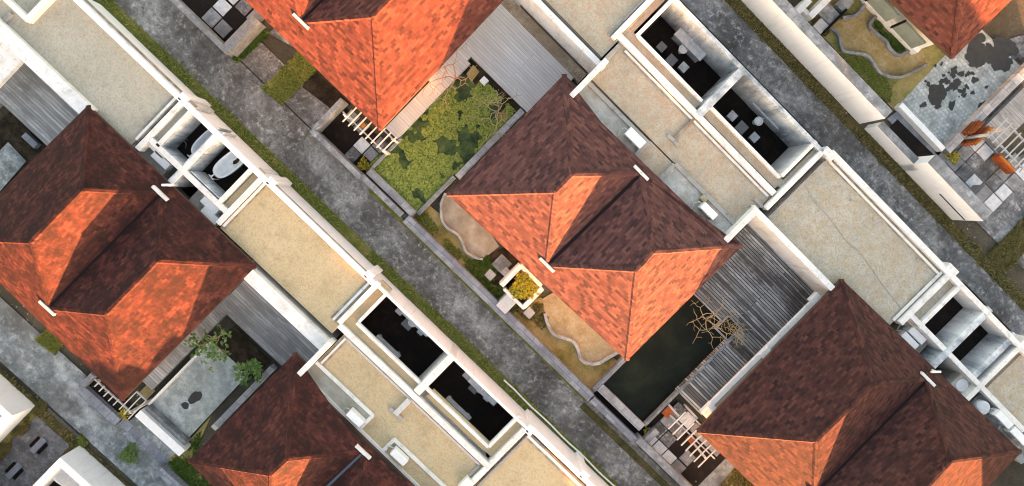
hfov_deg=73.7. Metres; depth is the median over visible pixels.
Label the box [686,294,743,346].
frangipani tree
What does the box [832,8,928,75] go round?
sandy ground
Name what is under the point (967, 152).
court slab
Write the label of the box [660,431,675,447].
court slab
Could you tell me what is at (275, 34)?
stained pavement
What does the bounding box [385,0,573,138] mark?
timber deck
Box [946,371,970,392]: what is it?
water tank
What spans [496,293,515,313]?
white bench wall
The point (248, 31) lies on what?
stone wall
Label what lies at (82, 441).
grass
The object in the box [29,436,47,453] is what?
drain cover
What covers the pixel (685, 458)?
court slab
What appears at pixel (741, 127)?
stone stool
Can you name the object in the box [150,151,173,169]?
air conditioner
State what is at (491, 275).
paving stone
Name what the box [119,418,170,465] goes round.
pool side pavement
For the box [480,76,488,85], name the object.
garden lamp
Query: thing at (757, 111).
washstand
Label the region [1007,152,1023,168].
court slab
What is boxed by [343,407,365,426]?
air conditioner
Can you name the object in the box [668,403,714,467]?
pergola
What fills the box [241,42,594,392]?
forecourt pavement
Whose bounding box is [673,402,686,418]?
court slab
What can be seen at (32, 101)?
timber deck
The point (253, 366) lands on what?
leafy frangipani
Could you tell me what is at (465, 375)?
stone stool
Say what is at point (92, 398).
low wall
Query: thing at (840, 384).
villa
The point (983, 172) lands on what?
court floor
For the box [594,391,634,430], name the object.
trench floor
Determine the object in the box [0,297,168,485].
bluish alley pavement
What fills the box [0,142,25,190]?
drained pool floor
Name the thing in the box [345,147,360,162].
court slab
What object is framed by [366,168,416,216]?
pond edging
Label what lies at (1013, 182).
court slab
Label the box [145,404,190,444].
pool edging
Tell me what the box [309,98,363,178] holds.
stone wall
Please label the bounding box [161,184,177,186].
vent pipe
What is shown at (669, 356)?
pond water
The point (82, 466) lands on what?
bath court building
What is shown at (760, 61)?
dark alley pavement
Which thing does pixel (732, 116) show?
stone stool
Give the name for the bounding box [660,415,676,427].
court slab
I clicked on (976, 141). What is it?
timber shutter
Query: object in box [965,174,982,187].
court slab
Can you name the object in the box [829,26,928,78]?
garden kerb
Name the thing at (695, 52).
washstand
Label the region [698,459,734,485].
court edge pavement
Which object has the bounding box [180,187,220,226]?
court floor
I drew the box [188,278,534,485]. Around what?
villa
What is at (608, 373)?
pond edging
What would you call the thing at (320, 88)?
stained soil
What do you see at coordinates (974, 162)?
court slab
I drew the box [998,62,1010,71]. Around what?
puddle
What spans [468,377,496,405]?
washstand
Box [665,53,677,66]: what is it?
stone stool
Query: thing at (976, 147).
court slab
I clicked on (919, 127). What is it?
patio edging
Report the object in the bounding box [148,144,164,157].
air conditioner
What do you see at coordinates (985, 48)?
puddle
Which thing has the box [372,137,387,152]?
court slab
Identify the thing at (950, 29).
villa
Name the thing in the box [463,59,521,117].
planting soil
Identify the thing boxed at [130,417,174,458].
stone wall
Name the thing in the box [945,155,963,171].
court slab
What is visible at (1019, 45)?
patio pavement
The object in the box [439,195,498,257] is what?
sandy ground
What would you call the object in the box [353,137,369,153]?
court slab
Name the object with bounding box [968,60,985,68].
puddle
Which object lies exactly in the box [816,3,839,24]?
paving stone
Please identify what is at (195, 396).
puddle
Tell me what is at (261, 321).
timber deck
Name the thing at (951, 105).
puddle
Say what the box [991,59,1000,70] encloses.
puddle
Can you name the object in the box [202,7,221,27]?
court slab
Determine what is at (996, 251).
grass patch
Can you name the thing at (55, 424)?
grass
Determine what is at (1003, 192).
court slab
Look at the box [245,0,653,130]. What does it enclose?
villa
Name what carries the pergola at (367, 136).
on the ground at (1006, 22)
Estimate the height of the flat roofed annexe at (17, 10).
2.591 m
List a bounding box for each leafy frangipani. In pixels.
[183,323,231,371]
[232,358,262,386]
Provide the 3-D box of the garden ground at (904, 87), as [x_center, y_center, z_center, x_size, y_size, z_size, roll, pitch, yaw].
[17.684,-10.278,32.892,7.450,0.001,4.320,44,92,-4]
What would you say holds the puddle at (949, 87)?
on the tiled patio
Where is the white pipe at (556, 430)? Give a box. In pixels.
[503,379,614,485]
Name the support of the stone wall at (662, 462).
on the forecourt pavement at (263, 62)
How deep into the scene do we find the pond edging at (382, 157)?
32.34 m
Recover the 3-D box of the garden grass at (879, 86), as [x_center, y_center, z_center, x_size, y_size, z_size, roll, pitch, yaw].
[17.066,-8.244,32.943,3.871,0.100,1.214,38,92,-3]
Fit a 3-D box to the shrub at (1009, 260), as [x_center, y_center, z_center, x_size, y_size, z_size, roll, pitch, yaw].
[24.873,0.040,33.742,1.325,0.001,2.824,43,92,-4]
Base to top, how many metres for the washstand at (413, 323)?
1.000 m
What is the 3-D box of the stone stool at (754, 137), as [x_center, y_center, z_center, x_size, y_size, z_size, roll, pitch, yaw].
[11.591,-5.062,32.864,0.400,0.420,0.400,44,91,-4]
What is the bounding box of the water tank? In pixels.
[972,399,989,414]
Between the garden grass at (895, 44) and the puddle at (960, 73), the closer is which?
the garden grass at (895, 44)
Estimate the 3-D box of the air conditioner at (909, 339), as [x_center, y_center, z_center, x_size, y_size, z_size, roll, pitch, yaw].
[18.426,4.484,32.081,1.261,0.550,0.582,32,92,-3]
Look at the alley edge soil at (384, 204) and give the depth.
33.11 m
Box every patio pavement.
[887,111,940,154]
[936,151,949,161]
[952,35,1023,154]
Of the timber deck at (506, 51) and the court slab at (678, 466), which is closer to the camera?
the timber deck at (506, 51)
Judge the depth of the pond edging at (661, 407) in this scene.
33.33 m
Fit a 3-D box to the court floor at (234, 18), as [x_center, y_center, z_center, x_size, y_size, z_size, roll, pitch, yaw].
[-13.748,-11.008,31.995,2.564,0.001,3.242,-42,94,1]
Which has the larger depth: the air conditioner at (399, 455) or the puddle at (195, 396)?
the puddle at (195, 396)
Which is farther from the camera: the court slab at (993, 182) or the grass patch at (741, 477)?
the grass patch at (741, 477)
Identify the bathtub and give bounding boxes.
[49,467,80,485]
[187,130,211,156]
[209,151,243,179]
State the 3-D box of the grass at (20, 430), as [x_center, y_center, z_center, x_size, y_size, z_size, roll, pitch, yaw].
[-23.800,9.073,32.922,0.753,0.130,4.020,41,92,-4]
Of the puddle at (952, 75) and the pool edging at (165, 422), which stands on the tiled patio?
the puddle at (952, 75)
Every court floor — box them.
[49,481,60,485]
[89,377,138,421]
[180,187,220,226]
[182,0,253,41]
[321,108,378,173]
[361,296,512,456]
[632,401,724,485]
[642,17,787,164]
[958,139,1023,199]
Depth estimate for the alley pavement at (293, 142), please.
32.87 m
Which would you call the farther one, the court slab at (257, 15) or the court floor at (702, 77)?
the court floor at (702, 77)
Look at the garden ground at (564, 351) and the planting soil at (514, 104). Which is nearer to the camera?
the planting soil at (514, 104)
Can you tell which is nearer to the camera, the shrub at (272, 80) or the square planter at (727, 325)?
the shrub at (272, 80)
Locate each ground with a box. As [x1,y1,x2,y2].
[0,0,1023,485]
[168,415,211,485]
[413,206,616,389]
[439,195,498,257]
[543,293,615,361]
[794,0,944,109]
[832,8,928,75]
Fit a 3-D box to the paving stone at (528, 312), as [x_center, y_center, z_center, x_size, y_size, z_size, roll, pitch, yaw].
[0.832,3.399,33.269,0.440,0.129,0.434,44,91,-4]
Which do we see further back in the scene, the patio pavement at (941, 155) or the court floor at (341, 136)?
the patio pavement at (941, 155)
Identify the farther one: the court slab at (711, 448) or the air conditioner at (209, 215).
the court slab at (711, 448)
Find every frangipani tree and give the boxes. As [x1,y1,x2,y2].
[422,37,476,110]
[467,89,520,147]
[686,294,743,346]
[725,319,754,347]
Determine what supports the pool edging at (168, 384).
on the ground at (1006, 22)
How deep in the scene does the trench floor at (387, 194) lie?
32.76 m
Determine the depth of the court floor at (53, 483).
33.20 m
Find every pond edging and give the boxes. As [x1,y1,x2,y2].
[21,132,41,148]
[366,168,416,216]
[370,138,401,168]
[416,175,455,215]
[455,108,524,178]
[592,356,625,390]
[597,384,644,430]
[643,337,733,425]
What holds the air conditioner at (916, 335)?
on the villa at (840, 384)
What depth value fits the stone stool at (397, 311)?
32.72 m
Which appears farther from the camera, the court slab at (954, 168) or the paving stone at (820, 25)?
the court slab at (954, 168)
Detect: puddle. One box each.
[181,402,188,408]
[188,391,201,403]
[928,84,946,105]
[934,100,941,108]
[945,82,952,90]
[948,100,955,110]
[950,71,955,78]
[957,71,963,76]
[964,43,984,63]
[968,33,985,47]
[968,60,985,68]
[971,77,978,83]
[982,46,990,53]
[983,43,1000,63]
[987,55,997,63]
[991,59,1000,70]
[993,36,1003,54]
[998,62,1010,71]
[1000,40,1018,55]
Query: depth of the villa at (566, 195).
30.13 m
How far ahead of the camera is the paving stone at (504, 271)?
33.02 m
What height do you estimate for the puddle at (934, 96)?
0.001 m
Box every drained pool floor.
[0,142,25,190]
[149,343,244,436]
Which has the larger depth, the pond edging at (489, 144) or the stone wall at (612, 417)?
the stone wall at (612, 417)
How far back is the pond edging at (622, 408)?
33.27 m
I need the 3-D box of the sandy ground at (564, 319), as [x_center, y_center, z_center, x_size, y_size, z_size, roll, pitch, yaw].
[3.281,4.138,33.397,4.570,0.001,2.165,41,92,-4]
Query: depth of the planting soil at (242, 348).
33.00 m
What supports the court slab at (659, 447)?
on the court floor at (692, 473)
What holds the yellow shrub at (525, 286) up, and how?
on the shrub planter at (523, 304)
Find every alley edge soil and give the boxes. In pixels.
[368,189,585,400]
[580,403,669,485]
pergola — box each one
[94,379,152,418]
[342,107,399,154]
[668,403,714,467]
[964,118,1023,172]
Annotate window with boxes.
[864,0,899,21]
[890,19,925,48]
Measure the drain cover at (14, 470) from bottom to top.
0.100 m
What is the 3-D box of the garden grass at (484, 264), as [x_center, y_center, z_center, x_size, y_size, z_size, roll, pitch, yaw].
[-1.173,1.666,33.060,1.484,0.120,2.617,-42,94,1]
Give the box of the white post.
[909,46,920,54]
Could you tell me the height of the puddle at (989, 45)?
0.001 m
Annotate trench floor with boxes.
[367,175,406,213]
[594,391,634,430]
[889,119,933,156]
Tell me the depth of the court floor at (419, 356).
33.32 m
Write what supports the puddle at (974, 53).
on the tiled patio
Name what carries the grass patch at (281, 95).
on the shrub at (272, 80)
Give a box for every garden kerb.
[440,193,482,259]
[543,313,618,365]
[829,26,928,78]
[841,3,866,19]
[867,15,909,57]
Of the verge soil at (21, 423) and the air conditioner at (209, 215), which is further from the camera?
the verge soil at (21, 423)
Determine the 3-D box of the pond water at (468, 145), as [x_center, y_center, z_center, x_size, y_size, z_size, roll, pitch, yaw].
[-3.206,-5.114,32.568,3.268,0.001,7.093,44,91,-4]
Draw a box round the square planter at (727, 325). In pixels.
[714,315,740,340]
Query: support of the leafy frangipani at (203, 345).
on the ground at (1006, 22)
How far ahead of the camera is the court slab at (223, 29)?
32.01 m
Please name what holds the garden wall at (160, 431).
on the ground at (1006, 22)
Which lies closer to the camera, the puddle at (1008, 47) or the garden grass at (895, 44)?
the garden grass at (895, 44)
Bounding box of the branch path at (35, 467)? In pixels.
[0,408,78,485]
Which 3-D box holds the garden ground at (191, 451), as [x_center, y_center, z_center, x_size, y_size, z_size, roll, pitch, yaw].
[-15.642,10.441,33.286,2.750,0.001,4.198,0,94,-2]
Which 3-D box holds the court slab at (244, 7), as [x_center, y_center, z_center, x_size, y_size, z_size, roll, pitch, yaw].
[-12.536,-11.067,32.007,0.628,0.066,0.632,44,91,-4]
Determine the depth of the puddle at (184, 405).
33.08 m
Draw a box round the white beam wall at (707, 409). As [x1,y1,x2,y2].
[699,291,821,417]
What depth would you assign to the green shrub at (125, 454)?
32.90 m
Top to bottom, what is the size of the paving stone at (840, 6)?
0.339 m
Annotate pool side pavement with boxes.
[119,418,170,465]
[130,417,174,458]
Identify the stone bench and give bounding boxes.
[376,334,400,357]
[446,396,471,419]
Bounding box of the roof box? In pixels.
[698,194,707,201]
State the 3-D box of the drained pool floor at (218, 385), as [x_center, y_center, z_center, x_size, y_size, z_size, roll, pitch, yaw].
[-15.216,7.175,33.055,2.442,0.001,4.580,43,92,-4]
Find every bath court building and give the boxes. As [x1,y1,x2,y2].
[0,374,34,441]
[33,446,124,485]
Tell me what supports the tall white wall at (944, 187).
on the ground at (1006, 22)
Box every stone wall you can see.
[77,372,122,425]
[155,463,188,485]
[170,0,265,56]
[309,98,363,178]
[360,174,404,216]
[403,215,593,400]
[589,395,637,444]
[635,432,691,485]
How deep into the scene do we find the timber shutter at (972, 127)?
32.40 m
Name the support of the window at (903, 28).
in the villa at (950, 29)
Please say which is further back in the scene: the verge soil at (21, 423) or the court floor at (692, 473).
the court floor at (692, 473)
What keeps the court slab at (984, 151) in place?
on the court floor at (983, 172)
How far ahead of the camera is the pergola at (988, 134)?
31.29 m
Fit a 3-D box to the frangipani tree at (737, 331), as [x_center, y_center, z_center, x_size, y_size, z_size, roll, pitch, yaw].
[10.795,4.111,32.574,1.310,1.397,1.454,-29,94,0]
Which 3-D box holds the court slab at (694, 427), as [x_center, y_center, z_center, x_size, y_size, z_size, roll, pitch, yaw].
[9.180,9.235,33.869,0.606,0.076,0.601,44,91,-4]
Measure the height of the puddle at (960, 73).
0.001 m
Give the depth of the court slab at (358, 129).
32.48 m
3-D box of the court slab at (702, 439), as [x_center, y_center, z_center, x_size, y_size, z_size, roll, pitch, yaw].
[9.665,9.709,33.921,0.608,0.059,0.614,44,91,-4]
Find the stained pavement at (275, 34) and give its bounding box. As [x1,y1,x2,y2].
[268,29,293,47]
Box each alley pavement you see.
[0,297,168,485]
[93,0,678,485]
[681,0,1023,335]
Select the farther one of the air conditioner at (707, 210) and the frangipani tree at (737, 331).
the frangipani tree at (737, 331)
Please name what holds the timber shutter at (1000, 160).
on the court floor at (983, 172)
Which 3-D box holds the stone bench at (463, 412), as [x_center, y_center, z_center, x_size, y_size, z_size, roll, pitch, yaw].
[-2.647,8.048,33.286,1.550,0.450,0.380,44,91,-4]
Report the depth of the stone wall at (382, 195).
32.04 m
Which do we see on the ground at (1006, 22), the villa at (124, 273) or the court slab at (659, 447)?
the villa at (124, 273)
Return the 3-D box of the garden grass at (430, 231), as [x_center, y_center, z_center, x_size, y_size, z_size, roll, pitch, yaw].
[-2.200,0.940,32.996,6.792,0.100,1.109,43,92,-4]
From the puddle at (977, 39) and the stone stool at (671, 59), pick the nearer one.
the stone stool at (671, 59)
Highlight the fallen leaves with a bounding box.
[6,1,1000,482]
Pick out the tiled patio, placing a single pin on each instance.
(943, 123)
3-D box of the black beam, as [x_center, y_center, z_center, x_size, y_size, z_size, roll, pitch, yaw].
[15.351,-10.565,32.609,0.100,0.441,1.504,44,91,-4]
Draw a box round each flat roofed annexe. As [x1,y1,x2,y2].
[0,0,55,23]
[458,410,608,485]
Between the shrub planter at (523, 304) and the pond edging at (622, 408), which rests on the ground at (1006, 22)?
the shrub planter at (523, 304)
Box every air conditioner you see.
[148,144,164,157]
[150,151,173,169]
[198,195,221,214]
[199,205,220,225]
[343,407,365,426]
[385,445,408,465]
[617,127,645,149]
[691,201,717,219]
[895,330,918,348]
[897,324,926,344]
[988,407,1013,429]
[998,425,1023,445]
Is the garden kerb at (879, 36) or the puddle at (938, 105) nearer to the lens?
the garden kerb at (879, 36)
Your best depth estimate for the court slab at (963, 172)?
33.41 m
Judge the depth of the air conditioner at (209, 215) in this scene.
30.58 m
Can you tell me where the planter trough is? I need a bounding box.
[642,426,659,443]
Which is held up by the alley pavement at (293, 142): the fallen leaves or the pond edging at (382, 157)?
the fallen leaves
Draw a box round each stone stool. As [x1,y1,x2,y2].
[395,308,401,315]
[401,318,411,330]
[462,372,470,379]
[468,385,476,393]
[655,41,666,52]
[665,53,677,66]
[677,61,688,72]
[726,110,737,121]
[734,120,748,134]
[747,131,759,142]
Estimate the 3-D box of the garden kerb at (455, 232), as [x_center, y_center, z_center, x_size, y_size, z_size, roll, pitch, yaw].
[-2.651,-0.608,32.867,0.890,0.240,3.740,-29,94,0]
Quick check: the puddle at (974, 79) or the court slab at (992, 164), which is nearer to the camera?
the puddle at (974, 79)
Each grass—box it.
[0,367,124,484]
[0,398,48,461]
[69,433,88,451]
[95,0,618,485]
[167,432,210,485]
[415,212,517,313]
[464,255,502,299]
[513,294,548,329]
[722,0,1023,310]
[808,17,829,36]
[834,47,893,103]
[874,20,905,51]
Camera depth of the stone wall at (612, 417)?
33.01 m
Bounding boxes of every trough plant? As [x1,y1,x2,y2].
[118,407,129,419]
[357,155,369,170]
[945,151,960,165]
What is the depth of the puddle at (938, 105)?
33.18 m
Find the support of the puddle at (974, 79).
on the tiled patio
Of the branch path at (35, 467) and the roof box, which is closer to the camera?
the roof box
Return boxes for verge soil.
[0,411,36,443]
[54,433,89,462]
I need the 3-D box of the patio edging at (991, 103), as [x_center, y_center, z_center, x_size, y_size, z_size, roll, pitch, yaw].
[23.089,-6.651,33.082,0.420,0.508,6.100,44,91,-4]
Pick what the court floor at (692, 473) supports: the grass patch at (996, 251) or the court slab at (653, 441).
the court slab at (653, 441)
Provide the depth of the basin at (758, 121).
32.55 m
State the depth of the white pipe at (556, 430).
33.64 m
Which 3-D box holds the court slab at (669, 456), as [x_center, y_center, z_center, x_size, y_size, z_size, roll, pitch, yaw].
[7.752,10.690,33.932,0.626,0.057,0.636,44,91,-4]
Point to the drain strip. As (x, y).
(543, 38)
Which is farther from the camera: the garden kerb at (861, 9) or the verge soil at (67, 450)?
the verge soil at (67, 450)
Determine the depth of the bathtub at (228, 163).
31.19 m
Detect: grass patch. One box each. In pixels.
[34,329,62,355]
[232,28,268,62]
[260,52,315,104]
[720,468,753,485]
[987,217,1023,274]
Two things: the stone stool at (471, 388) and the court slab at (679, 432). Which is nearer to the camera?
the stone stool at (471, 388)
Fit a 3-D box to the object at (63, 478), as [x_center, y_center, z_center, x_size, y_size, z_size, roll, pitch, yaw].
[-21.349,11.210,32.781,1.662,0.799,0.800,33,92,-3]
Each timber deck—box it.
[0,63,77,145]
[143,280,318,389]
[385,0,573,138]
[675,224,813,414]
[981,84,1023,148]
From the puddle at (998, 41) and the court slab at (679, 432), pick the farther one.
the court slab at (679, 432)
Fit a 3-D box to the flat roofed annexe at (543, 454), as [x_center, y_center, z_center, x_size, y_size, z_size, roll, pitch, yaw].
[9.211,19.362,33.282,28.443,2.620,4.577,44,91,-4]
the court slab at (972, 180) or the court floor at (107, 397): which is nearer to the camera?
the court floor at (107, 397)
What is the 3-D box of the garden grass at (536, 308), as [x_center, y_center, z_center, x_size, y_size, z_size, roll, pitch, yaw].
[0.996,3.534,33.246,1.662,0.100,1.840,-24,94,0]
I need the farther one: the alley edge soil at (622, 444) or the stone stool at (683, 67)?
the alley edge soil at (622, 444)
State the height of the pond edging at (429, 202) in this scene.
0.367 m
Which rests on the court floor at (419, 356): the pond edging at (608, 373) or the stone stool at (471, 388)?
the stone stool at (471, 388)
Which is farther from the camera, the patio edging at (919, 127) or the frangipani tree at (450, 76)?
the patio edging at (919, 127)
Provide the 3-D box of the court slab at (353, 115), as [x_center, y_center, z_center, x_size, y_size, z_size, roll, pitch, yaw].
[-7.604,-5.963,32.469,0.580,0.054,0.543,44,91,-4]
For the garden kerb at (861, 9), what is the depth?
32.64 m
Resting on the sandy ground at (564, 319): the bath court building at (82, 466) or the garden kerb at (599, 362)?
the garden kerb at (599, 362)
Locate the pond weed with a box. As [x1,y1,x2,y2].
[370,82,515,210]
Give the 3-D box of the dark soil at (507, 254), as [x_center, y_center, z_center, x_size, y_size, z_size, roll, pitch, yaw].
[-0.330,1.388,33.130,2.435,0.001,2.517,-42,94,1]
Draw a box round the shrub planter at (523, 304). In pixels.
[499,262,543,309]
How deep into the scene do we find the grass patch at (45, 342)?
32.71 m
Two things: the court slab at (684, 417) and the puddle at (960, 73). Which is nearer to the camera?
the puddle at (960, 73)
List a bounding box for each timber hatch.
[661,405,673,418]
[686,435,693,443]
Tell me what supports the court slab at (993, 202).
on the court floor at (983, 172)
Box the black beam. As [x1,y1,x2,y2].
[821,8,847,34]
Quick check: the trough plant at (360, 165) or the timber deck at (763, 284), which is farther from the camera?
the timber deck at (763, 284)
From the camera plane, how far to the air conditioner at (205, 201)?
30.56 m
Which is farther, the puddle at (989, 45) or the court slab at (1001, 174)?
the court slab at (1001, 174)
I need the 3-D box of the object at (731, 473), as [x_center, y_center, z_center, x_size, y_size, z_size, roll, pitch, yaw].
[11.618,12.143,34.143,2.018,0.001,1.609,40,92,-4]
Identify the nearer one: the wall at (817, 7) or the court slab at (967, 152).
the wall at (817, 7)
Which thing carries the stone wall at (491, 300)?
on the forecourt pavement at (263, 62)
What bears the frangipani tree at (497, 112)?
on the planting soil at (505, 114)
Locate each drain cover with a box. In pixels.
[5,462,23,479]
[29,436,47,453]
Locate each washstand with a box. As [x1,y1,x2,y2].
[400,311,427,336]
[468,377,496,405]
[671,28,706,62]
[747,102,777,128]
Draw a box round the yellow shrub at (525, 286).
[508,270,539,300]
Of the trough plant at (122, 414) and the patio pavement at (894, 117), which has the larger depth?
the patio pavement at (894, 117)
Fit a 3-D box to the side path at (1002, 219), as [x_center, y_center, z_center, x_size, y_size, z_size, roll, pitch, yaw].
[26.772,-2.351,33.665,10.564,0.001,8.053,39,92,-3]
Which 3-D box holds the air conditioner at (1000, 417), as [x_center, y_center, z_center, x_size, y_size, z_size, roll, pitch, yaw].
[22.682,8.106,31.873,1.261,0.550,0.582,32,92,-3]
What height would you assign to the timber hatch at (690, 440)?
0.284 m
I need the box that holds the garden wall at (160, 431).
[135,405,190,455]
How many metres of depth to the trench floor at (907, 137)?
33.26 m
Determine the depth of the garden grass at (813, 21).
32.75 m
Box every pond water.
[369,58,509,203]
[604,295,723,421]
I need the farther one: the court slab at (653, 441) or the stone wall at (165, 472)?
the court slab at (653, 441)
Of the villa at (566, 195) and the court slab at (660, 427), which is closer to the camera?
the villa at (566, 195)
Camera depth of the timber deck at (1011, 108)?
32.99 m
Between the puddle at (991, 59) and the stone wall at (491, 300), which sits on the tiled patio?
the puddle at (991, 59)
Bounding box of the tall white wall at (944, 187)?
[741,0,992,220]
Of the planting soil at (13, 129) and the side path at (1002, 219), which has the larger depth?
the side path at (1002, 219)
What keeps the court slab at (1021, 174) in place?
on the court floor at (983, 172)
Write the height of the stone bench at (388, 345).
0.450 m
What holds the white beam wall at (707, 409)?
on the ground at (1006, 22)
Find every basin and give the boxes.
[678,45,687,53]
[752,116,763,125]
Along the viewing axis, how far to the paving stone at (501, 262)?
33.02 m
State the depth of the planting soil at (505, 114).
32.55 m
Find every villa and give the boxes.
[0,0,385,400]
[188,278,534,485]
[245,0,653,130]
[447,0,835,360]
[696,150,1023,485]
[860,0,1010,58]
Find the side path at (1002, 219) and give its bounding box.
[964,154,1023,268]
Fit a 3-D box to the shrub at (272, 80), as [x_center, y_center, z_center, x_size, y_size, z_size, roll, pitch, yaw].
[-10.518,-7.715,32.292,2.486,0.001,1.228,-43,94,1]
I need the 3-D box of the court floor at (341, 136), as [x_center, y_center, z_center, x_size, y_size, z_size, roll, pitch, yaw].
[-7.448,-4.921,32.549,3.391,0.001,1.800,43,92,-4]
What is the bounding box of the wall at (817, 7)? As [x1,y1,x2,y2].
[794,0,830,21]
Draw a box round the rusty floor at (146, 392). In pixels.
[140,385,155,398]
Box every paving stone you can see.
[485,269,495,280]
[492,254,511,271]
[500,267,509,276]
[523,307,534,318]
[812,18,828,33]
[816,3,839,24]
[833,0,853,12]
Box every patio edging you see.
[894,102,944,151]
[942,63,1023,153]
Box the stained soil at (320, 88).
[303,72,350,107]
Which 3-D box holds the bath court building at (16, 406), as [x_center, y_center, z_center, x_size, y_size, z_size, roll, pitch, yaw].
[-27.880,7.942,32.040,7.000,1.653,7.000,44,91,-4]
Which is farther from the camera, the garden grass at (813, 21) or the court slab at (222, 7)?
the garden grass at (813, 21)
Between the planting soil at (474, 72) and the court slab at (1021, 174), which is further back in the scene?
the court slab at (1021, 174)
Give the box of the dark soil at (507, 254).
[483,247,535,298]
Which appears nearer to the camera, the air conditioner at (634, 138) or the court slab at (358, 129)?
the air conditioner at (634, 138)
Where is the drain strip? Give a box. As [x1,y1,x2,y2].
[501,0,586,83]
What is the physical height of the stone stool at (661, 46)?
0.420 m
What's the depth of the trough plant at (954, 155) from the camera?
33.25 m
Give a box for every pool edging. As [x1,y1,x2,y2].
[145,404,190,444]
[148,343,209,404]
[211,363,277,430]
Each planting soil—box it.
[0,112,45,191]
[217,327,270,382]
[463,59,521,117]
[466,65,478,81]
[498,109,508,122]
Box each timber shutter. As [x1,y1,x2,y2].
[961,120,984,135]
[961,126,993,146]
[991,153,1015,173]
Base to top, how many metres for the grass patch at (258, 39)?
0.100 m
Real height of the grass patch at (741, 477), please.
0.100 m
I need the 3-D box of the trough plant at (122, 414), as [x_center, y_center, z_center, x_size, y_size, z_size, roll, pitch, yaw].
[-18.712,8.239,32.960,0.614,0.274,0.676,0,94,-2]
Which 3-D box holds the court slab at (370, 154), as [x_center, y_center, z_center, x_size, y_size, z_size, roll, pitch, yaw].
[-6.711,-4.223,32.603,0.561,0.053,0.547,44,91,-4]
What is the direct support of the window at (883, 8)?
in the villa at (950, 29)
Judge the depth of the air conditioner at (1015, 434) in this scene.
31.69 m
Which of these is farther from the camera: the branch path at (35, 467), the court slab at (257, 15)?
the branch path at (35, 467)
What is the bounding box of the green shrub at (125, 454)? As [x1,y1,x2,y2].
[119,442,139,464]
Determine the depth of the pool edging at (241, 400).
32.68 m
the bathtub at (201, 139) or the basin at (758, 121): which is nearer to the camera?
the bathtub at (201, 139)
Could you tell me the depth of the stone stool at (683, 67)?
32.36 m
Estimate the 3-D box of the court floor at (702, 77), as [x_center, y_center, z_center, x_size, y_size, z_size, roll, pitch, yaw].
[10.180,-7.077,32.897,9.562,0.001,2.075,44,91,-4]
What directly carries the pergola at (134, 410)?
on the ground at (1006, 22)
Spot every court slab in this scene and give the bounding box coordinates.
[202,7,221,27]
[213,0,231,15]
[214,19,232,38]
[235,0,252,15]
[246,9,263,21]
[344,109,359,125]
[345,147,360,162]
[353,118,369,134]
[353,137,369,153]
[363,147,378,161]
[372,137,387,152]
[649,437,657,445]
[652,440,667,454]
[654,421,667,438]
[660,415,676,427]
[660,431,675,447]
[662,450,676,463]
[670,421,685,437]
[672,459,685,473]
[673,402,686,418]
[679,411,696,427]
[679,450,695,465]
[689,422,700,437]
[699,436,709,446]
[708,445,719,456]
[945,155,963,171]
[955,145,974,161]
[955,163,972,181]
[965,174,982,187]
[966,153,983,170]
[970,140,984,150]
[976,143,992,160]
[983,193,1002,211]
[985,173,1002,191]
[986,153,998,170]
[994,183,1011,200]
[995,168,1009,180]
[1004,173,1022,190]
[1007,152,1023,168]
[1015,163,1023,180]
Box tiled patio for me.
[901,30,1019,143]

